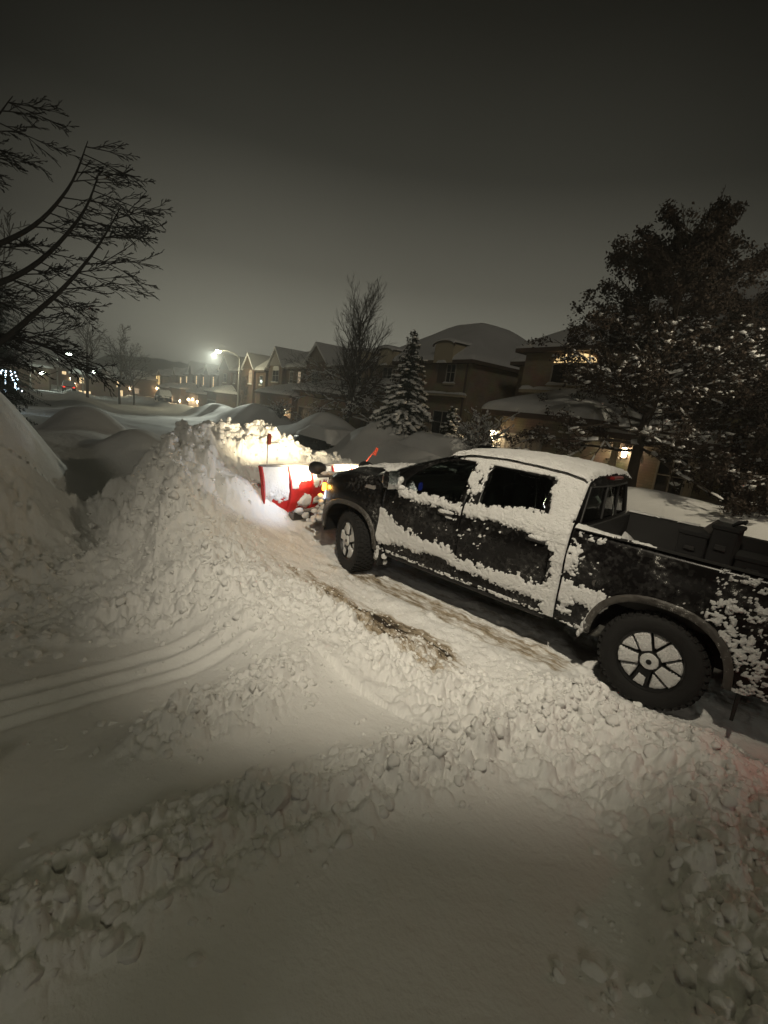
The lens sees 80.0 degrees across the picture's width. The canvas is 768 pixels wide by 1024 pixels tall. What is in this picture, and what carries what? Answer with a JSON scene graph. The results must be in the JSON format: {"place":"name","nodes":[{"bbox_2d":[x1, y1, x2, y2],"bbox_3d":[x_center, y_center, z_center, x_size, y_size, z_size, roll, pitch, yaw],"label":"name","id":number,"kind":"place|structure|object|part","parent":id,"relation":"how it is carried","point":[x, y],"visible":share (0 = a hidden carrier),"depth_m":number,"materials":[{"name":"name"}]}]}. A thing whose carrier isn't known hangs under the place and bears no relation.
{"place":"outdoors","nodes":[
{"label":"outdoors","id":0,"kind":"place"},
{"bbox_2d":[85,354,188,375],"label":"hill","id":1,"kind":"structure","parent":0,"point":[154,365],"depth_m":204.91,"materials":[{"name":"grey"}]},
{"bbox_2d":[0,384,767,1023],"bbox_3d":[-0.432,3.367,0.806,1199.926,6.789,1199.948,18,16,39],"label":"snowy ground","id":2,"kind":"structure","parent":0,"point":[448,924],"depth_m":2.57,"materials":[{"name":"white snow"}]},
{"bbox_2d":[0,266,26,307],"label":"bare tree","id":3,"kind":"object","parent":2,"relation":"on","point":[10,285],"visible":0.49,"depth_m":15.37,"materials":[{"name":"brown plant"}]},
{"bbox_2d":[0,305,37,424],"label":"evergreen tree","id":4,"kind":"object","parent":2,"relation":"on","point":[9,387],"visible":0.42,"depth_m":15.02,"materials":[{"name":"green plant"}]},
{"bbox_2d":[0,272,50,405],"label":"evergreen tree","id":5,"kind":"object","parent":2,"relation":"on","point":[18,374],"visible":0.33,"depth_m":27.83,"materials":[{"name":"green plant"}]},
{"bbox_2d":[0,370,21,391],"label":"light string","id":6,"kind":"object","parent":5,"relation":"on","point":[9,379],"visible":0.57,"depth_m":21.46,"materials":[{"name":"white plastic"}]},
{"bbox_2d":[9,350,53,390],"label":"brick house","id":7,"kind":"structure","parent":2,"relation":"on","point":[44,384],"depth_m":72.86,"materials":[{"name":"brown brick"}]},
{"bbox_2d":[0,207,82,380],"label":"bare tree","id":8,"kind":"object","parent":2,"relation":"on","point":[9,253],"visible":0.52,"depth_m":24.98,"materials":[{"name":"brown plant"}]},
{"bbox_2d":[34,355,77,385],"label":"brick house","id":9,"kind":"structure","parent":2,"relation":"on","point":[63,374],"depth_m":122.29,"materials":[{"name":"brown brick"}]},
{"bbox_2d":[56,352,71,389],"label":"street lamp","id":10,"kind":"object","parent":2,"relation":"on","point":[57,372],"visible":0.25,"depth_m":93.83,"materials":[{"name":"grey metal"}]},
{"bbox_2d":[62,380,75,390],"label":"parked car","id":11,"kind":"object","parent":2,"relation":"on","point":[68,384],"visible":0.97,"depth_m":70.18,"materials":[{"name":"paint"}]},
{"bbox_2d":[49,300,109,397],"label":"bare tree","id":12,"kind":"object","parent":2,"relation":"on","point":[86,340],"visible":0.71,"depth_m":52.20,"materials":[{"name":"brown plant"}]},
{"bbox_2d":[0,96,173,403],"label":"bare tree","id":13,"kind":"object","parent":2,"relation":"on","point":[10,335],"visible":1,"depth_m":6.70,"materials":[{"name":"brown plant"}]},
{"bbox_2d":[82,371,94,392],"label":"street lamp","id":14,"kind":"object","parent":2,"relation":"on","point":[83,383],"visible":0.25,"depth_m":80.67,"materials":[{"name":"grey metal"}]},
{"bbox_2d":[68,366,135,396],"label":"brick house","id":15,"kind":"structure","parent":2,"relation":"on","point":[96,389],"depth_m":102.86,"materials":[{"name":"brown brick"}]},
{"bbox_2d":[98,324,140,403],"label":"bare tree","id":16,"kind":"object","parent":2,"relation":"on","point":[122,368],"visible":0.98,"depth_m":57.99,"materials":[{"name":"brown plant"}]},
{"bbox_2d":[100,365,157,396],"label":"brick house","id":17,"kind":"structure","parent":2,"relation":"on","point":[147,386],"depth_m":124.93,"materials":[{"name":"brown brick"}]},
{"bbox_2d":[109,343,151,404],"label":"bare tree","id":18,"kind":"object","parent":2,"relation":"on","point":[131,387],"visible":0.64,"depth_m":63.22,"materials":[{"name":"brown plant"}]},
{"bbox_2d":[152,369,172,389],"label":"brick house","id":19,"kind":"structure","parent":2,"relation":"on","point":[161,376],"depth_m":122.74,"materials":[{"name":"brown brick"}]},
{"bbox_2d":[155,389,171,402],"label":"parked car","id":20,"kind":"object","parent":2,"relation":"on","point":[160,394],"visible":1,"depth_m":65.72,"materials":[{"name":"paint"}]},
{"bbox_2d":[157,367,187,401],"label":"brick house","id":21,"kind":"structure","parent":2,"relation":"on","point":[176,375],"depth_m":104.76,"materials":[{"name":"brown"}]},
{"bbox_2d":[169,361,205,404],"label":"brick house","id":22,"kind":"structure","parent":2,"relation":"on","point":[192,379],"depth_m":90.41,"materials":[{"name":"brown"}]},
{"bbox_2d":[186,363,218,406],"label":"brick house","id":23,"kind":"structure","parent":2,"relation":"on","point":[209,374],"depth_m":80.08,"materials":[{"name":"brown brick"}]},
{"bbox_2d":[189,400,197,406],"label":"garage door","id":24,"kind":"structure","parent":23,"relation":"in","point":[191,403],"depth_m":80.21,"materials":[{"name":"paint"}]},
{"bbox_2d":[215,349,240,406],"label":"street lamp","id":25,"kind":"object","parent":2,"relation":"on","point":[218,350],"visible":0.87,"depth_m":59.53,"materials":[{"name":"grey metal"}]},
{"bbox_2d":[217,354,244,406],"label":"brick house","id":26,"kind":"structure","parent":2,"relation":"on","point":[228,368],"depth_m":71.02,"materials":[{"name":"brown"}]},
{"bbox_2d":[222,373,226,383],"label":"window","id":27,"kind":"structure","parent":26,"relation":"in","point":[224,374],"depth_m":72.12,"materials":[{"name":"beige glass"}]},
{"bbox_2d":[204,352,270,407],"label":"brick house","id":28,"kind":"structure","parent":2,"relation":"on","point":[253,369],"depth_m":62.84,"materials":[{"name":"brown"}]},
{"bbox_2d":[207,399,215,403],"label":"garage door","id":29,"kind":"structure","parent":28,"relation":"in","point":[209,401],"depth_m":68.51,"materials":[{"name":"paint"}]},
{"bbox_2d":[247,370,251,384],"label":"window","id":30,"kind":"structure","parent":28,"relation":"in","point":[250,371],"depth_m":61.97,"materials":[{"name":"beige glass"}]},
{"bbox_2d":[258,375,262,385],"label":"window","id":31,"kind":"structure","parent":28,"relation":"in","point":[261,376],"depth_m":59.45,"materials":[{"name":"beige glass"}]},
{"bbox_2d":[232,376,248,404],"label":"bare tree","id":32,"kind":"object","parent":2,"relation":"on","point":[243,383],"visible":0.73,"depth_m":63.10,"materials":[{"name":"brown plant"}]},
{"bbox_2d":[266,398,296,418],"bbox_3d":[-7.580,-7.693,34.005,1.881,1.556,2.007,-3,16,-38],"label":"shrub","id":33,"kind":"object","parent":2,"relation":"on","point":[281,410],"visible":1,"depth_m":33.88,"materials":[{"name":"green plant"}]},
{"bbox_2d":[255,346,309,421],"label":"brick house","id":34,"kind":"structure","parent":2,"relation":"on","point":[280,376],"depth_m":50.61,"materials":[{"name":"brown brick"}]},
{"bbox_2d":[271,366,278,382],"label":"window","id":35,"kind":"structure","parent":34,"relation":"in","point":[275,375],"depth_m":54.32,"materials":[{"name":"beige glass"}]},
{"bbox_2d":[288,371,292,383],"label":"window","id":36,"kind":"structure","parent":34,"relation":"in","point":[291,375],"depth_m":51.44,"materials":[{"name":"beige"}]},
{"bbox_2d":[297,371,301,382],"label":"window","id":37,"kind":"structure","parent":34,"relation":"in","point":[299,372],"depth_m":49.66,"materials":[{"name":"beige glass"}]},
{"bbox_2d":[289,412,306,422],"bbox_3d":[-5.188,-6.147,31.264,2.187,1.333,2.228,18,16,39],"label":"shrub","id":38,"kind":"object","parent":2,"relation":"on","point":[298,419],"visible":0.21,"depth_m":30.96,"materials":[{"name":"green plant"}]},
{"bbox_2d":[293,425,350,450],"bbox_3d":[-3.115,-3.697,23.724,1.820,1.590,4.550,-2,15,-34],"label":"parked car","id":39,"kind":"object","parent":2,"relation":"on","point":[318,437],"visible":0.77,"depth_m":22.46,"materials":[{"name":"paint"}]},
{"bbox_2d":[303,342,352,382],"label":"brick house","id":40,"kind":"structure","parent":2,"relation":"on","point":[321,351],"depth_m":44.94,"materials":[{"name":"brown brick"}]},
{"bbox_2d":[311,372,318,382],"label":"window","id":41,"kind":"structure","parent":40,"relation":"in","point":[312,381],"depth_m":45.81,"materials":[{"name":"black glass"}]},
{"bbox_2d":[281,271,404,424],"bbox_3d":[-1.685,-9.755,29.708,7.704,10.085,7.409,12,14,22],"label":"bare tree","id":42,"kind":"object","parent":2,"relation":"on","point":[351,377],"visible":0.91,"depth_m":28.75,"materials":[{"name":"brown plant"}]},
{"bbox_2d":[292,345,396,428],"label":"brick house","id":43,"kind":"structure","parent":2,"relation":"on","point":[303,408],"depth_m":38.15,"materials":[{"name":"brown brick"}]},
{"bbox_2d":[298,405,317,421],"bbox_3d":[-6.554,-7.235,38.617,0.058,3.246,3.840,-2,15,-34],"label":"garage door","id":44,"kind":"structure","parent":43,"relation":"in","point":[302,410],"depth_m":38.71,"materials":[{"name":"paint"}]},
{"bbox_2d":[0,417,767,1023],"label":"snow chunks","id":45,"kind":"object","parent":2,"relation":"on","point":[276,797],"visible":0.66,"depth_m":2.65,"materials":[{"name":"white snow"}]},
{"bbox_2d":[369,329,433,437],"bbox_3d":[0.929,-5.396,20.267,3.514,5.111,3.357,18,16,39],"label":"spruce tree","id":46,"kind":"object","parent":2,"relation":"on","point":[405,412],"visible":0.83,"depth_m":19.86,"materials":[{"name":"green plant"}]},
{"bbox_2d":[398,432,474,457],"bbox_3d":[1.950,-2.305,18.532,1.820,1.788,4.550,-4,17,-42],"label":"parked car","id":47,"kind":"object","parent":2,"relation":"on","point":[438,444],"visible":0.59,"depth_m":17.40,"materials":[{"name":"paint"}]},
{"bbox_2d":[363,323,527,442],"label":"brick house","id":48,"kind":"structure","parent":2,"relation":"on","point":[467,367],"depth_m":30.38,"materials":[{"name":"brown brick"}]},
{"bbox_2d":[382,367,392,377],"bbox_3d":[0.243,-10.670,35.961,0.050,1.390,1.340,-2,15,-34],"label":"window","id":49,"kind":"structure","parent":48,"relation":"in","point":[389,370],"depth_m":35.82,"materials":[{"name":"black glass"}]},
{"bbox_2d":[430,410,448,434],"bbox_3d":[3.835,-5.950,30.881,0.050,1.740,1.940,-2,15,-34],"label":"window","id":50,"kind":"structure","parent":48,"relation":"in","point":[439,417],"depth_m":31.09,"materials":[{"name":"black glass"}]},
{"bbox_2d":[443,364,456,384],"bbox_3d":[4.314,-9.023,29.939,0.170,1.340,1.180,-2,15,-34],"label":"window","id":51,"kind":"structure","parent":48,"relation":"in","point":[451,368],"depth_m":29.96,"materials":[{"name":"beige"}]},
{"bbox_2d":[439,406,463,437],"bbox_3d":[2.787,-3.166,19.655,1.728,2.712,1.853,9,13,7],"label":"spruce tree","id":52,"kind":"object","parent":2,"relation":"on","point":[446,429],"visible":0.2,"depth_m":19.34,"materials":[{"name":"green plant"}]},
{"bbox_2d":[443,406,519,450],"bbox_3d":[3.594,-2.736,16.983,2.521,2.430,3.393,10,13,11],"label":"shrub","id":53,"kind":"object","parent":2,"relation":"on","point":[471,435],"visible":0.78,"depth_m":16.74,"materials":[{"name":"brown plant"}]},
{"bbox_2d":[437,445,550,504],"bbox_3d":[3.701,-1.312,14.783,1.820,1.590,4.510,-2,15,-34],"label":"parked car","id":54,"kind":"object","parent":2,"relation":"on","point":[509,478],"visible":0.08,"depth_m":14.35,"materials":[{"name":"paint"}]},
{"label":"windows","id":55,"kind":"part","parent":54,"relation":"part of","materials":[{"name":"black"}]},
{"bbox_2d":[258,433,767,720],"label":"pickup truck","id":56,"kind":"object","parent":2,"relation":"on","point":[568,548],"visible":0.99,"depth_m":4.53,"materials":[{"name":"paint"}]},
{"bbox_3d":[0.512,-0.050,5.491,1.145,1.340,0.324,18,16,39],"label":"front door","id":57,"kind":"part","parent":56,"relation":"part of","materials":[{"name":"paint"}]},
{"bbox_3d":[1.314,0.201,4.803,1.004,1.349,0.329,18,16,39],"label":"rear door","id":58,"kind":"part","parent":56,"relation":"part of","materials":[{"name":"paint"}]},
{"bbox_3d":[1.606,-0.189,6.711,1.145,1.340,0.324,18,16,39],"label":"front door","id":59,"kind":"part","parent":56,"relation":"part of","materials":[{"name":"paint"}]},
{"bbox_3d":[2.405,0.064,6.020,1.004,1.345,0.329,18,16,39],"label":"rear door","id":60,"kind":"part","parent":56,"relation":"part of","materials":[{"name":"paint"}]},
{"bbox_2d":[674,525,710,558],"bbox_3d":[3.248,0.392,4.818,0.402,0.420,0.274,-5,18,-44],"label":"storage box","id":61,"kind":"object","parent":56,"relation":"in","point":[692,541],"visible":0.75,"depth_m":4.68,"materials":[{"name":"black plastic"}]},
{"bbox_2d":[703,520,723,533],"bbox_3d":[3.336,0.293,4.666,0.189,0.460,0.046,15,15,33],"label":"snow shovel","id":62,"kind":"object","parent":56,"relation":"in","point":[708,528],"visible":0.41,"depth_m":4.66,"materials":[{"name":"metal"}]},
{"bbox_2d":[704,521,746,565],"bbox_3d":[3.419,0.395,4.624,0.382,0.540,0.234,-5,18,-43],"label":"storage box","id":63,"kind":"object","parent":56,"relation":"in","point":[725,541],"visible":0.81,"depth_m":4.49,"materials":[{"name":"black plastic"}]},
{"bbox_2d":[732,520,748,526],"bbox_3d":[3.504,0.116,4.458,0.131,0.093,0.140,4,13,-13],"label":"tie strap","id":64,"kind":"object","parent":63,"relation":"on","point":[745,523],"visible":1,"depth_m":4.44,"materials":[{"name":"black"}]},
{"bbox_2d":[733,549,767,574],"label":"storage box","id":65,"kind":"object","parent":56,"relation":"in","point":[751,561],"visible":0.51,"depth_m":4.44,"materials":[{"name":"black plastic"}]},
{"bbox_2d":[481,281,767,505],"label":"brick house","id":66,"kind":"structure","parent":2,"relation":"on","point":[538,374],"depth_m":17.06,"materials":[{"name":"brown brick"}]},
{"bbox_2d":[494,431,540,450],"bbox_3d":[5.092,-1.847,18.169,0.058,2.520,2.240,-2,15,-34],"label":"garage door","id":67,"kind":"structure","parent":66,"relation":"in","point":[522,445],"depth_m":17.89,"materials":[{"name":"paint"}]},
{"bbox_2d":[545,354,596,387],"bbox_3d":[9.003,-6.781,21.895,0.170,1.590,2.700,-2,15,-34],"label":"arched window","id":68,"kind":"structure","parent":66,"relation":"in","point":[554,379],"depth_m":22.53,"materials":[{"name":"glass"}]},
{"bbox_2d":[651,454,691,495],"bbox_3d":[10.043,-1.162,16.089,0.050,1.640,1.040,-2,15,-34],"label":"window","id":69,"kind":"structure","parent":66,"relation":"in","point":[661,482],"depth_m":16.15,"materials":[{"name":"beige"}]},
{"bbox_2d":[657,353,695,392],"bbox_3d":[11.576,-5.530,18.166,0.170,1.520,2.000,-2,15,-34],"label":"window","id":70,"kind":"structure","parent":66,"relation":"in","point":[659,353],"depth_m":18.09,"materials":[{"name":"beige"}]},
{"bbox_2d":[504,185,767,512],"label":"oak tree","id":71,"kind":"object","parent":2,"relation":"on","point":[660,261],"visible":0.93,"depth_m":13.44,"materials":[{"name":"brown plant"}]},
{"bbox_2d":[647,243,767,501],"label":"oak tree","id":72,"kind":"object","parent":2,"relation":"on","point":[763,295],"visible":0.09,"depth_m":15.74,"materials":[{"name":"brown plant"}]},
{"bbox_2d":[680,350,767,518],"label":"oak tree","id":73,"kind":"object","parent":2,"relation":"on","point":[751,464],"visible":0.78,"depth_m":11.93,"materials":[{"name":"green plant"}]},
{"bbox_2d":[0,0,767,364],"label":"sky","id":74,"kind":"structure","parent":0,"point":[482,160],"materials":[{"name":"grey"}]}
]}

